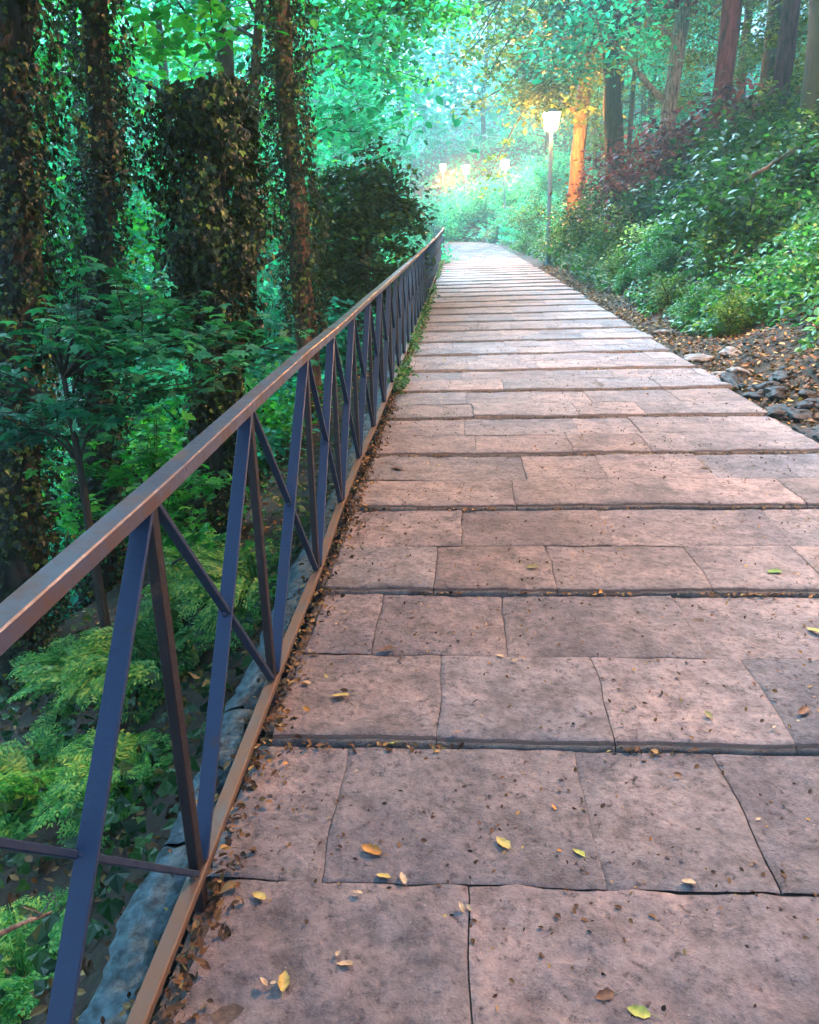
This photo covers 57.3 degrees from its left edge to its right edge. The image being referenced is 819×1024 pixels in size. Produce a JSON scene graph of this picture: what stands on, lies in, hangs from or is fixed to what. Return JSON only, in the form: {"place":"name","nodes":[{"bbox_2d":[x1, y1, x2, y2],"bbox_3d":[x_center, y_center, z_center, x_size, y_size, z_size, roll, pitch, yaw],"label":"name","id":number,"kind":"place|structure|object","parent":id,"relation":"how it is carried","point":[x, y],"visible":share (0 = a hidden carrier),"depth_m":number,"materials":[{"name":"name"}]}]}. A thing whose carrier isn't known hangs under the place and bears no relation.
{"place":"outdoors","nodes":[
{"label":"outdoors","id":0,"kind":"place"},
{"bbox_2d":[0,38,818,1023],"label":"ground","id":1,"kind":"structure","parent":0,"point":[96,950],"depth_m":7.05,"materials":[{"name":"soil"}]},
{"bbox_2d":[0,896,54,936],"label":"fallen branch","id":2,"kind":"object","parent":1,"relation":"on","point":[9,929],"visible":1,"depth_m":1.90,"materials":[{"name":"wood"}]},
{"bbox_2d":[0,887,68,1023],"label":"fern","id":3,"kind":"object","parent":1,"relation":"on","point":[16,953],"visible":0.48,"depth_m":2.78,"materials":[{"name":"green plant"}]},
{"bbox_2d":[0,724,95,850],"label":"fern","id":4,"kind":"object","parent":1,"relation":"on","point":[21,767],"visible":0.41,"depth_m":4.15,"materials":[{"name":"green plant"}]},
{"bbox_2d":[4,626,113,740],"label":"fern","id":5,"kind":"object","parent":1,"relation":"on","point":[50,666],"visible":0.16,"depth_m":5.52,"materials":[{"name":"green plant"}]},
{"bbox_2d":[37,0,150,619],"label":"ivy clad tree","id":6,"kind":"object","parent":1,"relation":"on","point":[99,211],"visible":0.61,"depth_m":6.90,"materials":[{"name":"green plant"}]},
{"bbox_2d":[30,7,169,420],"bbox_3d":[-11.363,-5.348,17.628,11.319,15.300,11.057,-3,17,-6],"label":"broadleaf tree","id":7,"kind":"object","parent":1,"relation":"on","point":[72,132],"visible":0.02,"depth_m":18.20,"materials":[{"name":"green plant"}]},
{"bbox_2d":[29,727,172,848],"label":"fern","id":8,"kind":"object","parent":1,"relation":"on","point":[126,752],"visible":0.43,"depth_m":3.54,"materials":[{"name":"green plant"}]},
{"bbox_2d":[40,428,188,628],"bbox_3d":[-3.525,0.141,9.551,3.685,2.634,4.592,0,17,4],"label":"bush","id":9,"kind":"object","parent":1,"relation":"on","point":[73,600],"visible":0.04,"depth_m":8.90,"materials":[{"name":"green plant"}]},
{"bbox_2d":[0,0,255,298],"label":"broadleaf tree","id":10,"kind":"object","parent":1,"relation":"on","point":[176,41],"visible":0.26,"depth_m":10.83,"materials":[{"name":"green plant"}]},
{"bbox_2d":[52,612,215,725],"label":"fern","id":11,"kind":"object","parent":1,"relation":"on","point":[92,670],"visible":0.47,"depth_m":4.45,"materials":[{"name":"green plant"}]},
{"bbox_2d":[23,406,273,626],"bbox_3d":[-1.843,0.174,5.460,1.531,1.910,1.565,12,21,37],"label":"maple sapling","id":12,"kind":"object","parent":1,"relation":"on","point":[153,459],"visible":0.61,"depth_m":5.28,"materials":[{"name":"green plant"}]},
{"bbox_2d":[42,1,268,368],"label":"broadleaf tree","id":13,"kind":"object","parent":1,"relation":"on","point":[144,133],"depth_m":32.05,"materials":[{"name":"green plant"}]},
{"bbox_2d":[30,3,290,378],"bbox_3d":[-8.505,-9.100,26.212,11.057,15.300,11.319,8,19,28],"label":"broadleaf tree","id":14,"kind":"object","parent":1,"relation":"on","point":[152,92],"visible":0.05,"depth_m":23.89,"materials":[{"name":"green plant"}]},
{"bbox_2d":[42,410,279,562],"bbox_3d":[-3.180,-0.307,9.161,3.330,2.498,4.102,-3,17,-4],"label":"bush","id":15,"kind":"object","parent":1,"relation":"on","point":[68,517],"visible":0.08,"depth_m":8.30,"materials":[{"name":"green plant"}]},
{"bbox_2d":[0,0,331,702],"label":"ivy clad tree","id":16,"kind":"object","parent":1,"relation":"on","point":[25,538],"visible":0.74,"depth_m":6.03,"materials":[{"name":"green plant"}]},
{"bbox_2d":[41,343,293,510],"bbox_3d":[-4.210,-1.155,11.691,5.969,3.424,4.790,-3,17,-4],"label":"bush","id":17,"kind":"object","parent":1,"relation":"on","point":[166,414],"visible":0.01,"depth_m":11.48,"materials":[{"name":"green plant"}]},
{"bbox_2d":[0,256,342,654],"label":"maple sapling","id":18,"kind":"object","parent":1,"relation":"on","point":[170,332],"visible":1,"depth_m":4.48,"materials":[{"name":"green plant"}]},
{"bbox_2d":[136,530,252,625],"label":"fern","id":19,"kind":"object","parent":1,"relation":"on","point":[171,555],"visible":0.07,"depth_m":5.48,"materials":[{"name":"green plant"}]},
{"bbox_2d":[0,322,391,998],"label":"undergrowth","id":20,"kind":"object","parent":1,"relation":"on","point":[108,910],"visible":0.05,"depth_m":3.41,"materials":[{"name":"green plant"}]},
{"bbox_2d":[83,71,312,549],"bbox_3d":[-1.721,-1.325,6.603,1.787,4.367,1.499,0,17,4],"label":"ivy clad tree","id":21,"kind":"object","parent":1,"relation":"on","point":[209,121],"visible":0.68,"depth_m":6.07,"materials":[{"name":"green plant"}]},
{"bbox_2d":[72,350,333,536],"bbox_3d":[-2.426,-1.084,10.058,3.685,2.634,4.592,2,17,12],"label":"bush","id":22,"kind":"object","parent":1,"relation":"on","point":[277,442],"visible":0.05,"depth_m":9.45,"materials":[{"name":"green plant"}]},
{"bbox_2d":[61,269,371,436],"bbox_3d":[-3.467,-2.490,12.884,4.790,3.424,5.969,-10,19,-26],"label":"bush","id":23,"kind":"object","parent":1,"relation":"on","point":[256,372],"visible":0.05,"depth_m":12.30,"materials":[{"name":"green plant"}]},
{"bbox_2d":[0,227,443,1023],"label":"railing","id":24,"kind":"object","parent":1,"relation":"on","point":[138,515],"visible":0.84,"depth_m":1.85,"materials":[{"name":"metal"}]},
{"bbox_2d":[166,542,280,652],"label":"fern","id":25,"kind":"object","parent":1,"relation":"on","point":[246,582],"visible":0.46,"depth_m":4.46,"materials":[{"name":"green plant"}]},
{"bbox_2d":[116,337,342,468],"bbox_3d":[-2.205,-1.183,10.436,3.330,2.498,4.102,6,18,23],"label":"bush","id":26,"kind":"object","parent":1,"relation":"on","point":[269,414],"visible":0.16,"depth_m":9.59,"materials":[{"name":"green plant"}]},
{"bbox_2d":[34,0,431,321],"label":"broadleaf tree","id":27,"kind":"object","parent":1,"relation":"on","point":[238,9],"visible":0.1,"depth_m":20.29,"materials":[{"name":"green plant"}]},
{"bbox_2d":[78,245,427,1023],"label":"retaining wall","id":28,"kind":"structure","parent":1,"relation":"on","point":[142,921],"depth_m":2.07,"materials":[{"name":"stone"}]},
{"bbox_2d":[33,0,479,362],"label":"broadleaf tree","id":29,"kind":"object","parent":1,"relation":"on","point":[345,113],"visible":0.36,"depth_m":13.03,"materials":[{"name":"green plant"}]},
{"bbox_2d":[151,264,375,368],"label":"bush","id":30,"kind":"object","parent":1,"relation":"on","point":[272,294],"visible":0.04,"depth_m":16.14,"materials":[{"name":"green plant"}]},
{"bbox_2d":[143,6,388,351],"bbox_3d":[-6.368,-13.031,33.556,11.319,15.300,11.057,-3,17,-5],"label":"broadleaf tree","id":31,"kind":"object","parent":1,"relation":"on","point":[273,241],"visible":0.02,"depth_m":31.99,"materials":[{"name":"green plant"}]},
{"bbox_2d":[235,0,350,421],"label":"ivy clad tree","id":32,"kind":"object","parent":1,"relation":"on","point":[287,86],"visible":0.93,"depth_m":9.62,"materials":[{"name":"brown plant"}]},
{"bbox_2d":[247,265,391,393],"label":"bush","id":33,"kind":"object","parent":1,"relation":"on","point":[342,347],"visible":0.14,"depth_m":13.53,"materials":[{"name":"green plant"}]},
{"bbox_2d":[243,37,427,296],"bbox_3d":[-4.071,-12.618,29.457,9.622,13.005,9.398,-3,17,-6],"label":"broadleaf tree","id":34,"kind":"object","parent":1,"relation":"on","point":[330,114],"visible":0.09,"depth_m":27.96,"materials":[{"name":"green plant"}]},
{"bbox_2d":[258,77,430,249],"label":"broadleaf tree","id":35,"kind":"object","parent":1,"relation":"on","point":[396,148],"visible":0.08,"depth_m":39.24,"materials":[{"name":"green plant"}]},
{"bbox_2d":[215,0,493,298],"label":"arching tree","id":36,"kind":"object","parent":1,"relation":"on","point":[367,6],"visible":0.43,"depth_m":16.20,"materials":[{"name":"green plant"}]},
{"bbox_2d":[278,137,452,347],"bbox_3d":[-0.905,-4.688,14.205,3.322,4.373,3.386,-12,20,-32],"label":"yew tree","id":37,"kind":"object","parent":1,"relation":"on","point":[363,199],"visible":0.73,"depth_m":13.60,"materials":[{"name":"green plant"}]},
{"bbox_2d":[334,9,474,164],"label":"broadleaf tree","id":38,"kind":"object","parent":1,"relation":"on","point":[420,98],"visible":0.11,"depth_m":69.61,"materials":[{"name":"green plant"}]},
{"bbox_2d":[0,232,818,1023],"bbox_3d":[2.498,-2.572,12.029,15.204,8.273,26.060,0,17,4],"label":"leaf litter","id":39,"kind":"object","parent":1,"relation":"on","point":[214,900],"visible":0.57,"depth_m":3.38,"materials":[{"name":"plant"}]},
{"bbox_2d":[42,51,797,392],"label":"undergrowth","id":40,"kind":"object","parent":1,"relation":"on","point":[486,147],"visible":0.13,"depth_m":61.69,"materials":[{"name":"green plant"}]},
{"bbox_2d":[38,0,806,341],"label":"distant wood","id":41,"kind":"object","parent":1,"relation":"on","point":[458,100],"visible":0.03,"depth_m":68.88,"materials":[{"name":"green plant"}]},
{"bbox_2d":[385,232,469,266],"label":"bush","id":42,"kind":"object","parent":1,"relation":"on","point":[445,256],"visible":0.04,"depth_m":28.84,"materials":[{"name":"green plant"}]},
{"bbox_2d":[409,185,482,241],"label":"bush","id":43,"kind":"object","parent":1,"relation":"on","point":[446,221],"visible":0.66,"depth_m":52.00,"materials":[{"name":"green plant"}]},
{"bbox_2d":[438,174,503,230],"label":"bush","id":44,"kind":"object","parent":1,"relation":"on","point":[475,204],"visible":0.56,"depth_m":52.82,"materials":[{"name":"green plant"}]},
{"bbox_2d":[426,0,542,142],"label":"broadleaf tree","id":45,"kind":"object","parent":1,"relation":"on","point":[483,124],"visible":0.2,"depth_m":68.62,"materials":[{"name":"green plant"}]},
{"bbox_2d":[475,160,542,214],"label":"bush","id":46,"kind":"object","parent":1,"relation":"on","point":[512,194],"visible":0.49,"depth_m":49.55,"materials":[{"name":"green plant"}]},
{"bbox_2d":[474,0,595,168],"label":"broadleaf tree","id":47,"kind":"object","parent":1,"relation":"on","point":[546,137],"visible":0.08,"depth_m":54.20,"materials":[{"name":"green plant"}]},
{"bbox_2d":[506,205,564,252],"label":"bush","id":48,"kind":"object","parent":1,"relation":"on","point":[524,243],"visible":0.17,"depth_m":32.12,"materials":[{"name":"green plant"}]},
{"bbox_2d":[505,194,566,245],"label":"bush","id":49,"kind":"object","parent":1,"relation":"on","point":[532,216],"visible":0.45,"depth_m":34.03,"materials":[{"name":"green plant"}]},
{"bbox_2d":[517,210,571,263],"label":"bush","id":50,"kind":"object","parent":1,"relation":"on","point":[543,244],"visible":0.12,"depth_m":25.05,"materials":[{"name":"green plant"}]},
{"bbox_2d":[513,142,587,201],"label":"bush","id":51,"kind":"object","parent":1,"relation":"on","point":[540,176],"visible":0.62,"depth_m":45.19,"materials":[{"name":"green plant"}]},
{"bbox_2d":[542,109,560,264],"bbox_3d":[4.636,-10.092,24.880,0.550,5.890,0.550,0,17,4],"label":"street lamp","id":52,"kind":"object","parent":1,"relation":"on","point":[551,118],"visible":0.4,"depth_m":24.33,"materials":[{"name":"metal"}]},
{"bbox_2d":[527,199,584,258],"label":"bush","id":53,"kind":"object","parent":1,"relation":"on","point":[562,243],"visible":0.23,"depth_m":23.33,"materials":[{"name":"green plant"}]},
{"bbox_2d":[478,0,660,232],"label":"forked tree","id":54,"kind":"object","parent":1,"relation":"on","point":[579,139],"visible":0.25,"depth_m":25.69,"materials":[{"name":"brown plant"}]},
{"bbox_2d":[557,206,610,265],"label":"bush","id":55,"kind":"object","parent":1,"relation":"on","point":[584,235],"visible":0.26,"depth_m":20.72,"materials":[{"name":"green plant"}]},
{"bbox_2d":[538,166,632,247],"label":"bush","id":56,"kind":"object","parent":1,"relation":"on","point":[582,208],"visible":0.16,"depth_m":21.07,"materials":[{"name":"green plant"}]},
{"bbox_2d":[503,0,702,205],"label":"tree","id":57,"kind":"object","parent":1,"relation":"on","point":[612,116],"visible":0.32,"depth_m":20.99,"materials":[{"name":"green plant"}]},
{"bbox_2d":[425,0,782,199],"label":"overhanging tree","id":58,"kind":"object","parent":1,"relation":"on","point":[768,65],"visible":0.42,"depth_m":21.96,"materials":[{"name":"green plant"}]},
{"bbox_2d":[578,210,629,260],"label":"bush","id":59,"kind":"object","parent":1,"relation":"on","point":[602,241],"visible":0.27,"depth_m":18.50,"materials":[{"name":"green plant"}]},
{"bbox_2d":[503,0,719,185],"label":"pale tree","id":60,"kind":"object","parent":1,"relation":"on","point":[676,39],"visible":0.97,"depth_m":17.38,"materials":[{"name":"green plant"}]},
{"bbox_2d":[576,185,655,250],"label":"bush","id":61,"kind":"object","parent":1,"relation":"on","point":[618,227],"visible":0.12,"depth_m":18.14,"materials":[{"name":"green plant"}]},
{"bbox_2d":[524,14,710,174],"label":"broadleaf tree","id":62,"kind":"object","parent":1,"relation":"on","point":[596,116],"visible":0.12,"depth_m":44.41,"materials":[{"name":"green plant"}]},
{"bbox_2d":[595,245,643,289],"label":"bush","id":63,"kind":"object","parent":1,"relation":"on","point":[612,265],"visible":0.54,"depth_m":14.64,"materials":[{"name":"green plant"}]},
{"bbox_2d":[592,221,646,274],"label":"bush","id":64,"kind":"object","parent":1,"relation":"on","point":[616,242],"visible":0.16,"depth_m":15.82,"materials":[{"name":"green plant"}]},
{"bbox_2d":[606,264,640,290],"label":"bush","id":65,"kind":"object","parent":1,"relation":"on","point":[625,278],"visible":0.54,"depth_m":13.82,"materials":[{"name":"green plant"}]},
{"bbox_2d":[550,116,698,229],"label":"bush","id":66,"kind":"object","parent":1,"relation":"on","point":[637,146],"visible":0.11,"depth_m":20.12,"materials":[{"name":"green plant"}]},
{"bbox_2d":[530,0,742,164],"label":"broadleaf tree","id":67,"kind":"object","parent":1,"relation":"on","point":[630,119],"visible":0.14,"depth_m":28.96,"materials":[{"name":"green plant"}]},
{"bbox_2d":[512,2,761,144],"bbox_3d":[10.104,-22.122,33.662,10.753,14.535,10.504,4,18,16],"label":"broadleaf tree","id":68,"kind":"object","parent":1,"relation":"on","point":[652,71],"visible":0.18,"depth_m":34.48,"materials":[{"name":"green plant"}]},
{"bbox_2d":[469,124,818,354],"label":"ground cover","id":69,"kind":"object","parent":1,"relation":"on","point":[784,301],"visible":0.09,"depth_m":10.03,"materials":[{"name":"green plant"}]},
{"bbox_2d":[597,160,706,248],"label":"bush","id":70,"kind":"object","parent":1,"relation":"on","point":[648,213],"visible":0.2,"depth_m":15.33,"materials":[{"name":"green plant"}]},
{"bbox_2d":[600,198,706,270],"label":"bush","id":71,"kind":"object","parent":1,"relation":"on","point":[664,236],"visible":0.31,"depth_m":13.18,"materials":[{"name":"green plant"}]},
{"bbox_2d":[629,238,683,278],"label":"bush","id":72,"kind":"object","parent":1,"relation":"on","point":[662,255],"visible":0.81,"depth_m":12.59,"materials":[{"name":"green plant"}]},
{"bbox_2d":[618,214,697,261],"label":"bush","id":73,"kind":"object","parent":1,"relation":"on","point":[640,230],"visible":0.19,"depth_m":14.15,"materials":[{"name":"green plant"}]},
{"bbox_2d":[578,102,752,241],"bbox_3d":[6.145,-7.213,16.706,5.092,3.158,3.993,-2,17,-3],"label":"bush","id":74,"kind":"object","parent":1,"relation":"on","point":[625,176],"visible":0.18,"depth_m":16.04,"materials":[{"name":"red plant"}]},
{"bbox_2d":[640,269,697,309],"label":"bush","id":75,"kind":"object","parent":1,"relation":"on","point":[668,290],"visible":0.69,"depth_m":11.85,"materials":[{"name":"green plant"}]},
{"bbox_2d":[626,8,714,125],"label":"broadleaf tree","id":76,"kind":"object","parent":1,"relation":"on","point":[645,101],"visible":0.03,"depth_m":48.09,"materials":[{"name":"green plant"}]},
{"bbox_2d":[613,0,740,166],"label":"red barked tree","id":77,"kind":"object","parent":1,"relation":"on","point":[728,33],"visible":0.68,"depth_m":14.44,"materials":[{"name":"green plant"}]},
{"bbox_2d":[595,1,768,152],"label":"broadleaf tree","id":78,"kind":"object","parent":1,"relation":"on","point":[652,105],"visible":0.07,"depth_m":39.33,"materials":[{"name":"green plant"}]},
{"bbox_2d":[623,123,747,237],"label":"bush","id":79,"kind":"object","parent":1,"relation":"on","point":[666,193],"visible":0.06,"depth_m":14.30,"materials":[{"name":"green plant"}]},
{"bbox_2d":[667,281,723,323],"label":"bush","id":80,"kind":"object","parent":1,"relation":"on","point":[699,298],"visible":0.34,"depth_m":9.88,"materials":[{"name":"green plant"}]},
{"bbox_2d":[602,60,801,231],"bbox_3d":[6.902,-7.214,15.608,5.431,3.369,4.260,8,19,28],"label":"bush","id":81,"kind":"object","parent":1,"relation":"on","point":[674,134],"visible":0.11,"depth_m":15.17,"materials":[{"name":"red plant"}]},
{"bbox_2d":[658,108,767,217],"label":"bush","id":82,"kind":"object","parent":1,"relation":"on","point":[707,126],"depth_m":13.43,"materials":[{"name":"green plant"}]},
{"bbox_2d":[619,121,818,274],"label":"bush","id":83,"kind":"object","parent":1,"relation":"on","point":[714,204],"visible":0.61,"depth_m":10.91,"materials":[{"name":"green plant"}]},
{"bbox_2d":[644,0,808,117],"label":"broadleaf tree","id":84,"kind":"object","parent":1,"relation":"on","point":[691,53],"visible":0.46,"depth_m":22.78,"materials":[{"name":"green plant"}]},
{"bbox_2d":[650,88,818,242],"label":"bush","id":85,"kind":"object","parent":1,"relation":"on","point":[751,127],"visible":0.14,"depth_m":12.30,"materials":[{"name":"green plant"}]},
{"bbox_2d":[669,80,800,188],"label":"bush","id":86,"kind":"object","parent":1,"relation":"on","point":[768,106],"visible":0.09,"depth_m":13.07,"materials":[{"name":"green plant"}]},
{"bbox_2d":[662,0,808,110],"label":"broadleaf tree","id":87,"kind":"object","parent":1,"relation":"on","point":[746,17],"visible":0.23,"depth_m":25.69,"materials":[{"name":"green plant"}]},
{"bbox_2d":[681,200,794,282],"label":"bush","id":88,"kind":"object","parent":1,"relation":"on","point":[713,258],"visible":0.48,"depth_m":11.02,"materials":[{"name":"green plant"}]},
{"bbox_2d":[700,288,781,336],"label":"bush","id":89,"kind":"object","parent":1,"relation":"on","point":[728,309],"visible":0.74,"depth_m":8.89,"materials":[{"name":"green plant"}]},
{"bbox_2d":[680,73,802,159],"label":"bush","id":90,"kind":"object","parent":1,"relation":"on","point":[721,129],"visible":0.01,"depth_m":14.23,"materials":[{"name":"red plant"}]},
{"bbox_2d":[686,87,818,181],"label":"bush","id":91,"kind":"object","parent":1,"relation":"on","point":[775,116],"visible":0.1,"depth_m":12.47,"materials":[{"name":"green plant"}]},
{"bbox_2d":[689,160,818,275],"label":"bush","id":92,"kind":"object","parent":1,"relation":"on","point":[780,205],"visible":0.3,"depth_m":10.58,"materials":[{"name":"green plant"}]},
{"bbox_2d":[693,214,818,313],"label":"bush","id":93,"kind":"object","parent":1,"relation":"on","point":[804,266],"visible":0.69,"depth_m":8.79,"materials":[{"name":"green plant"}]},
{"bbox_2d":[710,115,818,216],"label":"bush","id":94,"kind":"object","parent":1,"relation":"on","point":[813,153],"visible":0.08,"depth_m":11.25,"materials":[{"name":"green plant"}]},
{"bbox_2d":[735,0,808,65],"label":"broadleaf tree","id":95,"kind":"object","parent":1,"relation":"on","point":[775,35],"visible":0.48,"depth_m":16.32,"materials":[{"name":"green plant"}]},
{"bbox_2d":[733,104,818,192],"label":"bush","id":96,"kind":"object","parent":1,"relation":"on","point":[780,143],"visible":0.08,"depth_m":11.57,"materials":[{"name":"green plant"}]},
{"bbox_2d":[763,386,789,402],"bbox_3d":[3.163,-1.000,6.423,0.240,0.170,0.329,4,18,17],"label":"stone","id":97,"kind":"object","parent":1,"relation":"on","point":[772,393],"visible":0.75,"depth_m":6.34,"materials":[{"name":"stone"}]},
{"bbox_2d":[749,45,805,113],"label":"bush","id":98,"kind":"object","parent":1,"relation":"on","point":[795,73],"visible":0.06,"depth_m":17.73,"materials":[{"name":"green plant"}]},
{"bbox_2d":[747,122,818,220],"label":"bush","id":99,"kind":"object","parent":1,"relation":"on","point":[814,196],"visible":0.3,"depth_m":10.68,"materials":[{"name":"green plant"}]},
{"bbox_2d":[768,0,800,119],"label":"dark trunk tree","id":100,"kind":"object","parent":1,"relation":"on","point":[785,53],"visible":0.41,"depth_m":13.59,"materials":[{"name":"brown plant"}]},
{"bbox_2d":[781,407,815,422],"bbox_3d":[3.044,-0.749,5.839,0.245,0.117,0.247,-3,17,-6],"label":"stone","id":101,"kind":"object","parent":1,"relation":"on","point":[795,415],"visible":0.75,"depth_m":5.78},
{"bbox_2d":[795,0,818,156],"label":"brown trunk tree","id":102,"kind":"object","parent":1,"relation":"on","point":[810,84],"visible":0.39,"depth_m":11.50,"materials":[{"name":"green plant"}]},
{"bbox_2d":[40,0,807,236],"label":"sky","id":103,"kind":"structure","parent":0,"point":[475,87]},
{"bbox_2d":[152,241,818,1023],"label":"stepped path","id":104,"kind":"structure","parent":0,"point":[410,953],"depth_m":2.41,"materials":[{"name":"stone"}]},
{"bbox_2d":[387,254,445,394],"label":"weeds","id":105,"kind":"object","parent":104,"relation":"on","point":[400,378],"visible":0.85,"depth_m":9.25,"materials":[{"name":"green plant"}]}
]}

